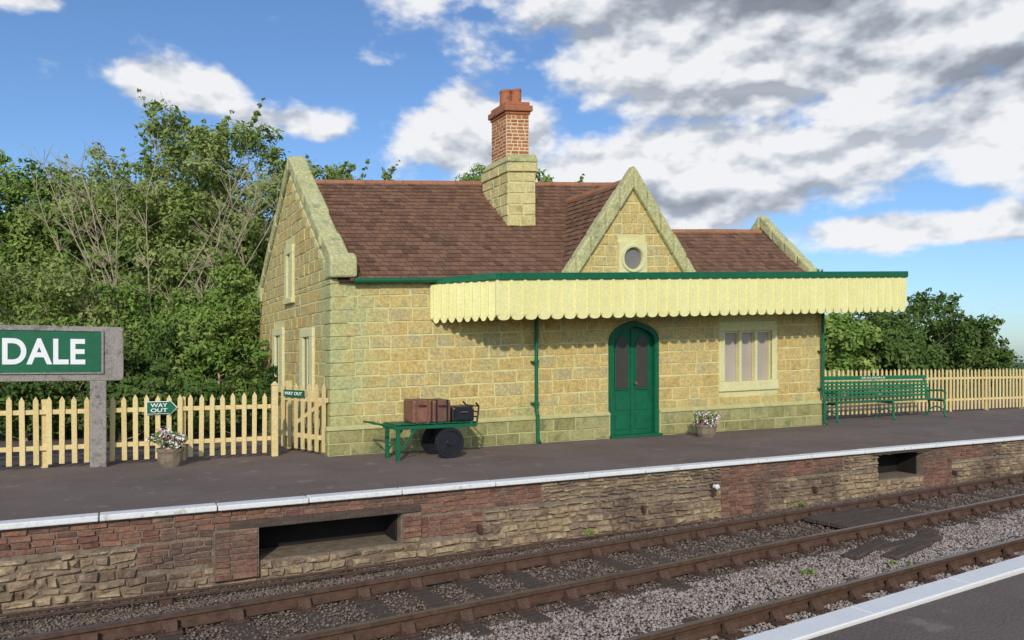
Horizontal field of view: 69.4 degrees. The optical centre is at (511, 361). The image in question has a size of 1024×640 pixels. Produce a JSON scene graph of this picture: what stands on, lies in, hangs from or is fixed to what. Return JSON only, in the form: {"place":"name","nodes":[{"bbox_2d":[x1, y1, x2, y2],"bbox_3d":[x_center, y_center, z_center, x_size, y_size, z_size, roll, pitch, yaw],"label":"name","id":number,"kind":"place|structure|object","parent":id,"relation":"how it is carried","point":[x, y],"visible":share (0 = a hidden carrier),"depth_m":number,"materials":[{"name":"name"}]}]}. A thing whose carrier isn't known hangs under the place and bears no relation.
{"place":"outdoors","nodes":[
{"label":"outdoors","id":0,"kind":"place"},
{"bbox_2d":[0,476,1023,639],"bbox_3d":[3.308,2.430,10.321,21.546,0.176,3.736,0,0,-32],"label":"dirty ballast","id":1,"kind":"structure","parent":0,"point":[130,613],"depth_m":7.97,"materials":[{"name":"brown gravel"}]},
{"bbox_2d":[81,633,97,639],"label":"railway sleeper","id":2,"kind":"object","parent":1,"relation":"on","point":[92,636],"visible":0.45,"depth_m":6.13,"materials":[{"name":"wood"}]},
{"bbox_2d":[156,619,184,639],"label":"railway sleeper","id":3,"kind":"object","parent":1,"relation":"on","point":[171,630],"visible":0.77,"depth_m":6.41,"materials":[{"name":"wood"}]},
{"bbox_2d":[221,608,263,639],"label":"railway sleeper","id":4,"kind":"object","parent":1,"relation":"on","point":[238,618],"visible":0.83,"depth_m":6.64,"materials":[{"name":"wood"}]},
{"bbox_2d":[289,597,353,639],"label":"railway sleeper","id":5,"kind":"object","parent":1,"relation":"on","point":[303,607],"visible":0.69,"depth_m":6.92,"materials":[{"name":"wood"}]},
{"bbox_2d":[351,587,425,639],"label":"railway sleeper","id":6,"kind":"object","parent":1,"relation":"on","point":[409,631],"visible":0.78,"depth_m":6.99,"materials":[{"name":"wood"}]},
{"bbox_2d":[0,495,878,621],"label":"signal rodding","id":7,"kind":"object","parent":1,"relation":"on","point":[166,599],"visible":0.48,"depth_m":8.30,"materials":[{"name":"metal"}]},
{"bbox_2d":[402,577,494,639],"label":"railway sleeper","id":8,"kind":"object","parent":1,"relation":"on","point":[464,622],"visible":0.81,"depth_m":7.14,"materials":[{"name":"wood"}]},
{"bbox_2d":[449,569,552,625],"bbox_3d":[-0.250,2.358,7.576,0.200,0.208,2.000,0,0,-33],"label":"railway sleeper","id":9,"kind":"object","parent":1,"relation":"on","point":[524,608],"visible":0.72,"depth_m":7.47,"materials":[{"name":"wood"}]},
{"bbox_2d":[0,435,1023,613],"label":"platform wall","id":10,"kind":"structure","parent":1,"relation":"on","point":[52,561],"depth_m":9.45,"materials":[{"name":"stone"}]},
{"bbox_2d":[0,398,1023,520],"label":"platform surface","id":11,"kind":"object","parent":10,"relation":"on","point":[29,489],"visible":0.5,"depth_m":11.73,"materials":[{"name":"grey asphalt"}]},
{"bbox_2d":[0,325,123,467],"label":"station name board","id":12,"kind":"object","parent":11,"relation":"on","point":[94,356],"visible":1,"depth_m":11.02,"materials":[{"name":"concrete"}]},
{"bbox_2d":[0,392,270,467],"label":"picket fence","id":13,"kind":"object","parent":11,"relation":"on","point":[46,447],"visible":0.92,"depth_m":11.54,"materials":[{"name":"paint"}]},
{"bbox_2d":[146,400,176,414],"bbox_3d":[-5.560,0.730,11.742,0.446,0.261,0.030,0,0,-27],"label":"way out sign","id":14,"kind":"object","parent":13,"relation":"attached to","point":[169,407],"visible":1,"depth_m":11.72,"materials":[{"name":"green metal"}]},
{"bbox_2d":[146,428,188,467],"bbox_3d":[-5.196,1.298,11.270,0.657,0.603,0.574,0,0,29],"label":"flower planter","id":15,"kind":"object","parent":11,"relation":"on","point":[170,450],"visible":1,"depth_m":11.19,"materials":[{"name":"stone"}]},
{"bbox_2d":[271,381,277,456],"bbox_3d":[-4.020,0.966,12.520,0.116,1.267,0.120,0,0,-30],"label":"gate post","id":16,"kind":"object","parent":11,"relation":"on","point":[274,418],"visible":1,"depth_m":12.48,"materials":[{"name":"paint"}]},
{"bbox_2d":[363,401,479,460],"bbox_3d":[-1.483,1.144,12.342,1.898,0.911,0.695,0,0,-30],"label":"luggage trolley","id":17,"kind":"object","parent":11,"relation":"on","point":[444,439],"visible":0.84,"depth_m":12.26,"materials":[{"name":"green paint"}]},
{"bbox_2d":[404,398,430,422],"bbox_3d":[-1.567,0.814,12.284,0.330,0.386,0.495,0,0,-30],"label":"suitcase","id":18,"kind":"object","parent":17,"relation":"on","point":[417,410],"visible":1,"depth_m":12.13,"materials":[{"name":"brown leather"}]},
{"bbox_2d":[429,398,449,422],"bbox_3d":[-1.270,0.819,12.454,0.325,0.376,0.535,0,0,-30],"label":"suitcase","id":19,"kind":"object","parent":17,"relation":"on","point":[440,410],"visible":0.81,"depth_m":12.25,"materials":[{"name":"brown leather"}]},
{"bbox_2d":[450,405,473,421],"bbox_3d":[-0.920,0.879,12.653,0.420,0.256,0.495,0,0,-30],"label":"suitcase","id":20,"kind":"object","parent":17,"relation":"on","point":[461,412],"visible":0.85,"depth_m":12.48,"materials":[{"name":"black leather"}]},
{"bbox_2d":[257,88,907,456],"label":"station building","id":21,"kind":"structure","parent":11,"relation":"on","point":[512,298],"depth_m":15.24,"materials":[{"name":"yellow stone"}]},
{"bbox_2d":[270,327,284,392],"bbox_3d":[-5.055,-0.034,15.942,0.090,1.371,1.060,0,0,-30],"label":"window","id":22,"kind":"structure","parent":21,"relation":"in","point":[278,335],"depth_m":15.93,"materials":[{"name":"beige stone"}]},
{"bbox_2d":[282,244,294,304],"bbox_3d":[-4.548,-1.762,15.057,0.090,1.174,0.760,0,0,-30],"label":"window","id":23,"kind":"structure","parent":21,"relation":"in","point":[289,259],"depth_m":15.02,"materials":[{"name":"beige stone"}]},
{"bbox_2d":[281,381,327,452],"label":"picket gate","id":24,"kind":"structure","parent":21,"relation":"attached to","point":[289,395],"depth_m":13.07,"materials":[{"name":"paint"}]},
{"bbox_2d":[298,328,314,396],"bbox_3d":[-3.856,0.016,13.840,0.090,1.271,1.020,0,0,-30],"label":"window","id":25,"kind":"structure","parent":21,"relation":"in","point":[306,336],"depth_m":13.84,"materials":[{"name":"beige stone"}]},
{"bbox_2d":[617,242,646,271],"bbox_3d":[2.571,-2.196,15.725,0.760,0.761,0.095,0,0,-30],"label":"window","id":26,"kind":"structure","parent":21,"relation":"in","point":[631,256],"depth_m":15.73,"materials":[{"name":"beige stone"}]},
{"bbox_2d":[608,321,662,438],"bbox_3d":[2.608,0.364,15.766,1.375,2.473,0.260,0,0,-30],"label":"door","id":27,"kind":"structure","parent":21,"relation":"in","point":[633,346],"depth_m":15.84,"materials":[{"name":"green paint"}]},
{"bbox_2d":[718,320,778,391],"bbox_3d":[5.582,-0.155,17.549,1.980,1.703,0.190,0,0,-30],"label":"window","id":28,"kind":"structure","parent":21,"relation":"in","point":[744,353],"depth_m":17.60,"materials":[{"name":"beige stone"}]},
{"bbox_2d":[693,408,721,437],"bbox_3d":[4.133,1.297,15.675,0.614,0.606,0.604,0,0,21],"label":"flower planter","id":29,"kind":"object","parent":11,"relation":"on","point":[706,423],"visible":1,"depth_m":15.55,"materials":[{"name":"stone"}]},
{"bbox_2d":[825,375,948,422],"bbox_3d":[10.408,1.010,20.684,4.790,1.220,0.781,0,0,-27],"label":"station bench","id":30,"kind":"object","parent":11,"relation":"on","point":[924,384],"visible":0.87,"depth_m":20.89,"materials":[{"name":"green paint"}]},
{"bbox_2d":[825,368,1023,415],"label":"picket fence","id":31,"kind":"object","parent":11,"relation":"on","point":[986,378],"visible":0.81,"depth_m":23.50,"materials":[{"name":"paint"}]},
{"bbox_2d":[710,484,719,495],"bbox_3d":[3.186,2.014,11.615,0.090,0.193,0.180,0,0,-28],"label":"wall fitting","id":32,"kind":"object","parent":10,"relation":"attached to","point":[714,487],"depth_m":11.61,"materials":[{"name":"white paint"}]},
{"bbox_2d":[497,561,598,614],"bbox_3d":[0.249,2.359,7.886,0.200,0.208,2.000,0,0,-32],"label":"railway sleeper","id":33,"kind":"object","parent":1,"relation":"on","point":[572,598],"visible":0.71,"depth_m":7.79,"materials":[{"name":"wood"}]},
{"bbox_2d":[540,555,648,602],"bbox_3d":[0.768,2.371,8.208,0.200,0.208,2.000,0,0,-33],"label":"railway sleeper","id":34,"kind":"object","parent":1,"relation":"on","point":[619,588],"visible":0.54,"depth_m":8.10,"materials":[{"name":"wood"}]},
{"bbox_2d":[582,547,694,592],"bbox_3d":[1.288,2.358,8.530,0.200,0.208,2.000,0,0,-33],"label":"railway sleeper","id":35,"kind":"object","parent":1,"relation":"on","point":[664,579],"visible":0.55,"depth_m":8.40,"materials":[{"name":"wood"}]},
{"bbox_2d":[633,629,687,639],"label":"railway sleeper","id":36,"kind":"object","parent":1,"relation":"on","point":[682,637],"visible":0.22,"depth_m":6.12,"materials":[{"name":"wood"}]},
{"bbox_2d":[621,542,729,584],"bbox_3d":[1.788,2.368,8.840,0.200,0.208,2.000,0,0,-31],"label":"railway sleeper","id":37,"kind":"object","parent":1,"relation":"on","point":[702,571],"visible":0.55,"depth_m":8.78,"materials":[{"name":"wood"}]},
{"bbox_2d":[654,536,763,574],"bbox_3d":[2.280,2.373,9.145,0.200,0.208,2.000,0,0,-31],"label":"railway sleeper","id":38,"kind":"object","parent":1,"relation":"on","point":[737,564],"visible":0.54,"depth_m":9.16,"materials":[{"name":"wood"}]},
{"bbox_2d":[681,616,746,639],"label":"railway sleeper","id":39,"kind":"object","parent":1,"relation":"on","point":[729,631],"visible":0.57,"depth_m":6.37,"materials":[{"name":"wood"}]},
{"bbox_2d":[430,509,1023,639],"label":"ballast","id":40,"kind":"structure","parent":1,"relation":"on","point":[819,579],"depth_m":7.59,"materials":[{"name":"grey gravel"}]},
{"bbox_2d":[843,538,889,559],"bbox_3d":[4.471,2.355,9.303,0.180,0.061,1.200,0,-1,44],"label":"loose timber","id":41,"kind":"object","parent":40,"relation":"on","point":[864,550],"visible":0.89,"depth_m":9.14,"materials":[{"name":"wood"}]},
{"bbox_2d":[883,540,932,559],"bbox_3d":[4.968,2.355,9.258,1.100,0.061,0.180,0,0,-40],"label":"loose timber","id":42,"kind":"object","parent":40,"relation":"on","point":[901,552],"visible":1,"depth_m":9.15,"materials":[{"name":"wood"}]},
{"bbox_2d":[877,533,941,551],"bbox_3d":[5.117,2.355,9.586,1.200,0.060,0.180,-2,1,-26],"label":"loose timber","id":43,"kind":"object","parent":40,"relation":"on","point":[884,547],"visible":0.72,"depth_m":9.59,"materials":[{"name":"wood"}]},
{"bbox_2d":[915,528,938,536],"bbox_3d":[5.516,2.355,9.892,0.180,0.060,0.900,0,2,41],"label":"loose timber","id":44,"kind":"object","parent":40,"relation":"on","point":[925,531],"visible":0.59,"depth_m":10.08,"materials":[{"name":"wood"}]},
{"bbox_2d":[691,531,802,567],"bbox_3d":[2.795,2.374,9.464,0.200,0.208,2.000,0,0,-32],"label":"railway sleeper","id":45,"kind":"object","parent":1,"relation":"on","point":[772,554],"visible":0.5,"depth_m":9.46,"materials":[{"name":"wood"}]},
{"bbox_2d":[728,605,791,627],"bbox_3d":[2.672,2.366,6.311,0.200,0.208,2.000,0,0,-31],"label":"chair","id":46,"kind":"object","parent":1,"relation":"on","point":[777,618],"visible":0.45,"depth_m":6.71,"materials":[{"name":"metal"}]},
{"bbox_2d":[718,525,830,559],"bbox_3d":[3.297,2.369,9.775,0.200,0.208,2.000,0,0,-33],"label":"railway sleeper","id":47,"kind":"object","parent":1,"relation":"on","point":[804,549],"visible":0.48,"depth_m":9.76,"materials":[{"name":"wood"}]},
{"bbox_2d":[766,596,829,615],"bbox_3d":[3.161,2.370,6.614,0.200,0.208,2.000,0,0,-33],"label":"chair","id":48,"kind":"object","parent":1,"relation":"on","point":[816,607],"visible":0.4,"depth_m":7.00,"materials":[{"name":"metal"}]},
{"bbox_2d":[751,520,851,550],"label":"railway sleeper","id":49,"kind":"object","parent":1,"relation":"on","point":[832,541],"visible":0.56,"depth_m":10.09,"materials":[{"name":"wood"}]},
{"bbox_2d":[793,568,816,574],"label":"weed","id":50,"kind":"object","parent":1,"relation":"on","point":[804,571],"visible":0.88,"depth_m":8.28,"materials":[{"name":"green plant"}]},
{"bbox_2d":[776,516,872,542],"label":"railway sleeper","id":51,"kind":"object","parent":1,"relation":"on","point":[862,535],"visible":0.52,"depth_m":10.47,"materials":[{"name":"wood"}]},
{"bbox_2d":[806,586,868,603],"bbox_3d":[3.690,2.368,6.942,0.200,0.208,2.000,0,0,-33],"label":"chair","id":52,"kind":"object","parent":1,"relation":"on","point":[856,596],"visible":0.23,"depth_m":7.33,"materials":[{"name":"metal"}]},
{"bbox_2d":[802,511,911,538],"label":"railway sleeper","id":53,"kind":"object","parent":1,"relation":"on","point":[887,531],"visible":0.25,"depth_m":10.13,"materials":[{"name":"wood"}]},
{"bbox_2d":[804,506,915,528],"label":"track crossing boards","id":54,"kind":"object","parent":1,"relation":"on","point":[848,518],"visible":0.73,"depth_m":10.93,"materials":[{"name":"wood"}]},
{"bbox_2d":[843,577,904,594],"bbox_3d":[4.214,2.363,7.267,0.200,0.208,2.000,0,0,-32],"label":"chair","id":55,"kind":"object","parent":1,"relation":"on","point":[891,586],"visible":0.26,"depth_m":7.66,"materials":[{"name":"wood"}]},
{"bbox_2d":[833,507,921,532],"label":"railway sleeper","id":56,"kind":"object","parent":1,"relation":"on","point":[910,526],"visible":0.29,"depth_m":10.43,"materials":[{"name":"wood"}]},
{"bbox_2d":[885,560,912,566],"bbox_3d":[4.527,2.368,8.671,0.315,0.108,0.229,0,0,22],"label":"weed","id":57,"kind":"object","parent":1,"relation":"on","point":[894,562],"visible":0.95,"depth_m":8.66,"materials":[{"name":"green plant"}]},
{"bbox_2d":[876,569,936,583],"bbox_3d":[4.737,2.368,7.591,0.200,0.208,2.000,0,0,-32],"label":"chair","id":58,"kind":"object","parent":1,"relation":"on","point":[925,577],"visible":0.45,"depth_m":7.98,"materials":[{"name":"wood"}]},
{"bbox_2d":[857,504,959,530],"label":"railway sleeper","id":59,"kind":"object","parent":1,"relation":"on","point":[933,521],"visible":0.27,"depth_m":10.74,"materials":[{"name":"wood"}]},
{"bbox_2d":[877,499,981,524],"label":"railway sleeper","id":60,"kind":"object","parent":1,"relation":"on","point":[954,516],"visible":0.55,"depth_m":11.50,"materials":[{"name":"wood"}]},
{"bbox_2d":[906,561,965,575],"bbox_3d":[5.236,2.366,7.900,0.200,0.208,2.000,0,0,-33],"label":"chair","id":61,"kind":"object","parent":1,"relation":"on","point":[954,568],"visible":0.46,"depth_m":8.29,"materials":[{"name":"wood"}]},
{"bbox_2d":[894,496,1003,519],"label":"railway sleeper","id":62,"kind":"object","parent":1,"relation":"on","point":[977,512],"visible":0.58,"depth_m":11.90,"materials":[{"name":"wood"}]},
{"bbox_2d":[934,555,992,566],"bbox_3d":[5.756,2.369,8.223,0.200,0.208,2.000,0,0,-33],"label":"chair","id":63,"kind":"object","parent":1,"relation":"on","point":[981,561],"visible":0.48,"depth_m":8.60,"materials":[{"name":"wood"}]},
{"bbox_2d":[913,493,1017,516],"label":"railway sleeper","id":64,"kind":"object","parent":1,"relation":"on","point":[926,499],"visible":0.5,"depth_m":12.28,"materials":[{"name":"wood"}]},
{"bbox_2d":[957,486,1000,499],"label":"railway sleeper","id":65,"kind":"object","parent":1,"relation":"on","point":[961,489],"visible":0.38,"depth_m":13.19,"materials":[{"name":"wood"}]},
{"bbox_2d":[1,473,1023,639],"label":"rail","id":66,"kind":"object","parent":65,"relation":"on","point":[129,627],"visible":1,"depth_m":7.83,"materials":[{"name":"metal"}]},
{"bbox_2d":[272,494,1023,639],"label":"rail","id":67,"kind":"object","parent":65,"relation":"on","point":[390,625],"depth_m":7.63,"materials":[{"name":"metal"}]},
{"bbox_2d":[937,490,1023,509],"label":"railway sleeper","id":68,"kind":"object","parent":1,"relation":"on","point":[1014,503],"visible":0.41,"depth_m":12.65,"materials":[{"name":"wood"}]},
{"bbox_2d":[963,547,1019,559],"bbox_3d":[6.273,2.365,8.543,0.200,0.208,2.000,0,0,-30],"label":"chair","id":69,"kind":"object","parent":1,"relation":"on","point":[1008,552],"visible":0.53,"depth_m":8.94,"materials":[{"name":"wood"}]},
{"bbox_2d":[968,484,1014,495],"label":"railway sleeper","id":70,"kind":"object","parent":1,"relation":"on","point":[979,487],"visible":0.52,"depth_m":13.59,"materials":[{"name":"wood"}]},
{"bbox_2d":[991,480,1023,492],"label":"railway sleeper","id":71,"kind":"object","parent":1,"relation":"on","point":[996,484],"visible":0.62,"depth_m":13.89,"materials":[{"name":"wood"}]},
{"bbox_2d":[1006,478,1023,486],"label":"railway sleeper","id":72,"kind":"object","parent":1,"relation":"on","point":[1012,481],"visible":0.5,"depth_m":14.28,"materials":[{"name":"wood"}]},
{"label":"railway sleeper","id":73,"kind":"object","parent":1,"relation":"on","visible":0},
{"bbox_2d":[621,536,1023,639],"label":"rail","id":74,"kind":"object","parent":73,"relation":"on","point":[703,628],"depth_m":7.17,"materials":[{"name":"metal"}]},
{"bbox_2d":[0,363,1023,439],"bbox_3d":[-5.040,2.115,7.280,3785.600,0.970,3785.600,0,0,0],"label":"ground","id":75,"kind":"structure","parent":0,"point":[68,432],"depth_m":32.70,"materials":[{"name":"green plant"}]},
{"bbox_2d":[0,293,15,316],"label":"bush","id":76,"kind":"object","parent":75,"relation":"on","point":[4,304],"visible":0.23,"depth_m":21.90,"materials":[{"name":"green plant"}]},
{"bbox_2d":[0,226,72,325],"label":"bush","id":77,"kind":"object","parent":75,"relation":"on","point":[18,299],"visible":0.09,"depth_m":20.21,"materials":[{"name":"green plant"}]},
{"bbox_2d":[1,203,78,381],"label":"tree","id":78,"kind":"object","parent":75,"relation":"on","point":[32,235],"depth_m":26.38,"materials":[{"name":"green plant"}]},
{"bbox_2d":[0,381,87,440],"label":"bush","id":79,"kind":"object","parent":75,"relation":"on","point":[27,392],"visible":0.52,"depth_m":14.65,"materials":[{"name":"green plant"}]},
{"bbox_2d":[0,148,108,324],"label":"tree","id":80,"kind":"object","parent":75,"relation":"on","point":[17,233],"visible":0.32,"depth_m":24.75,"materials":[{"name":"green plant"}]},
{"bbox_2d":[0,309,118,434],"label":"bush","id":81,"kind":"object","parent":75,"relation":"on","point":[68,320],"visible":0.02,"depth_m":16.95,"materials":[{"name":"green plant"}]},
{"bbox_2d":[0,246,154,388],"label":"bush","id":82,"kind":"object","parent":75,"relation":"on","point":[39,288],"visible":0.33,"depth_m":19.61,"materials":[{"name":"green plant"}]},
{"bbox_2d":[11,142,205,335],"bbox_3d":[-13.182,-2.742,24.916,5.641,8.810,5.916,0,0,0],"label":"tree","id":83,"kind":"object","parent":75,"relation":"on","point":[50,208],"visible":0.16,"depth_m":23.53,"materials":[{"name":"green plant"}]},
{"bbox_2d":[57,375,182,440],"bbox_3d":[-7.944,0.950,14.981,2.096,1.402,2.377,0,0,-38],"label":"bush","id":84,"kind":"object","parent":75,"relation":"on","point":[118,393],"visible":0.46,"depth_m":14.64,"materials":[{"name":"green plant"}]},
{"bbox_2d":[81,317,188,432],"bbox_3d":[-8.488,0.314,16.874,2.468,2.686,3.141,0,0,0],"label":"bush","id":85,"kind":"object","parent":75,"relation":"on","point":[156,363],"visible":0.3,"depth_m":16.64,"materials":[{"name":"green plant"}]},
{"bbox_2d":[42,175,260,377],"bbox_3d":[-11.803,-2.580,27.098,8.574,9.136,9.881,0,0,0],"label":"tree","id":86,"kind":"object","parent":75,"relation":"on","point":[123,258],"visible":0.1,"depth_m":23.47,"materials":[{"name":"green plant"}]},
{"bbox_2d":[73,266,235,419],"bbox_3d":[-9.723,-0.630,20.497,4.496,4.537,4.315,0,0,0],"label":"bush","id":87,"kind":"object","parent":75,"relation":"on","point":[136,330],"visible":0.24,"depth_m":19.58,"materials":[{"name":"green plant"}]},
{"bbox_2d":[23,88,316,360],"bbox_3d":[-9.174,-3.380,23.182,8.078,10.029,7.902,0,0,0],"label":"tree","id":88,"kind":"object","parent":75,"relation":"on","point":[173,251],"visible":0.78,"depth_m":21.71,"materials":[{"name":"green plant"}]},
{"bbox_2d":[164,370,250,438],"bbox_3d":[-6.293,0.906,15.415,1.851,1.516,2.292,0,0,0],"label":"bush","id":89,"kind":"object","parent":75,"relation":"on","point":[198,389],"visible":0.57,"depth_m":14.85,"materials":[{"name":"green plant"}]},
{"bbox_2d":[171,241,260,422],"bbox_3d":[-7.248,-0.766,19.851,3.594,4.818,3.177,0,0,-20],"label":"bush","id":90,"kind":"object","parent":75,"relation":"on","point":[228,276],"visible":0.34,"depth_m":19.20,"materials":[{"name":"green plant"}]},
{"bbox_2d":[161,291,271,420],"bbox_3d":[-6.699,-0.013,16.983,2.704,3.415,2.956,0,0,0],"label":"bush","id":91,"kind":"object","parent":75,"relation":"on","point":[216,347],"visible":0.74,"depth_m":16.77,"materials":[{"name":"green plant"}]},
{"bbox_2d":[243,364,280,419],"bbox_3d":[-5.160,0.803,16.518,1.696,1.684,1.711,0,0,0],"label":"bush","id":92,"kind":"object","parent":75,"relation":"on","point":[263,384],"visible":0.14,"depth_m":16.18,"materials":[{"name":"green plant"}]},
{"bbox_2d":[235,146,369,314],"bbox_3d":[-6.469,-2.766,24.558,5.266,8.800,4.963,0,0,27],"label":"tree","id":93,"kind":"object","parent":75,"relation":"on","point":[333,174],"visible":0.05,"depth_m":24.20,"materials":[{"name":"green plant"}]},
{"bbox_2d":[366,159,400,179],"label":"tree","id":94,"kind":"object","parent":75,"relation":"on","point":[385,175],"visible":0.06,"depth_m":30.35,"materials":[{"name":"green plant"}]},
{"bbox_2d":[454,163,485,180],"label":"tree","id":95,"kind":"object","parent":75,"relation":"on","point":[476,177],"visible":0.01,"depth_m":31.60,"materials":[{"name":"green plant"}]},
{"bbox_2d":[535,168,584,181],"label":"tree","id":96,"kind":"object","parent":75,"relation":"on","point":[545,178],"visible":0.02,"depth_m":34.52,"materials":[{"name":"green plant"}]},
{"bbox_2d":[825,314,860,384],"bbox_3d":[12.656,-0.042,30.645,3.895,4.803,4.117,0,0,0],"label":"tree","id":97,"kind":"object","parent":75,"relation":"on","point":[847,340],"visible":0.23,"depth_m":30.45,"materials":[{"name":"green plant"}]},
{"bbox_2d":[825,311,884,395],"bbox_3d":[14.958,-0.302,33.472,3.712,4.140,3.651,0,0,36],"label":"tree","id":98,"kind":"object","parent":75,"relation":"on","point":[866,334],"visible":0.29,"depth_m":32.56,"materials":[{"name":"green plant"}]},
{"bbox_2d":[849,310,929,390],"bbox_3d":[18.697,-0.226,38.048,4.965,5.426,4.887,0,0,-37],"label":"tree","id":99,"kind":"object","parent":75,"relation":"on","point":[884,326],"visible":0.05,"depth_m":37.59,"materials":[{"name":"green plant"}]},
{"bbox_2d":[854,327,927,394],"bbox_3d":[17.287,-0.075,34.885,3.930,3.676,4.635,0,0,0],"label":"tree","id":100,"kind":"object","parent":75,"relation":"on","point":[889,352],"visible":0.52,"depth_m":33.48,"materials":[{"name":"green plant"}]},
{"bbox_2d":[843,295,950,383],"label":"tree","id":101,"kind":"object","parent":75,"relation":"on","point":[917,335],"visible":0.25,"depth_m":40.60,"materials":[{"name":"green plant"}]},
{"bbox_2d":[907,288,1005,388],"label":"tree","id":102,"kind":"object","parent":75,"relation":"on","point":[960,331],"visible":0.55,"depth_m":42.58,"materials":[{"name":"green plant"}]},
{"bbox_2d":[937,311,1018,387],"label":"tree","id":103,"kind":"object","parent":75,"relation":"on","point":[991,353],"visible":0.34,"depth_m":44.47,"materials":[{"name":"green plant"}]},
{"bbox_2d":[941,365,1021,382],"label":"distant hedge","id":104,"kind":"object","parent":75,"relation":"on","point":[1020,367],"visible":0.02,"depth_m":59.20,"materials":[{"name":"green plant"}]},
{"bbox_2d":[976,349,1022,386],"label":"tree","id":105,"kind":"object","parent":75,"relation":"on","point":[1002,365],"visible":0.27,"depth_m":47.27,"materials":[{"name":"green plant"}]},
{"bbox_2d":[0,0,1023,362],"label":"sky","id":106,"kind":"structure","parent":0,"point":[874,135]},
{"bbox_2d":[808,573,1023,639],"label":"platform surface","id":107,"kind":"object","parent":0,"point":[993,610],"depth_m":4.57,"materials":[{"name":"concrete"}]},
{"bbox_2d":[737,555,1023,639],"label":"platform edge line","id":108,"kind":"object","parent":107,"relation":"on","point":[823,624],"visible":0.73,"depth_m":4.87,"materials":[{"name":"white paint"}]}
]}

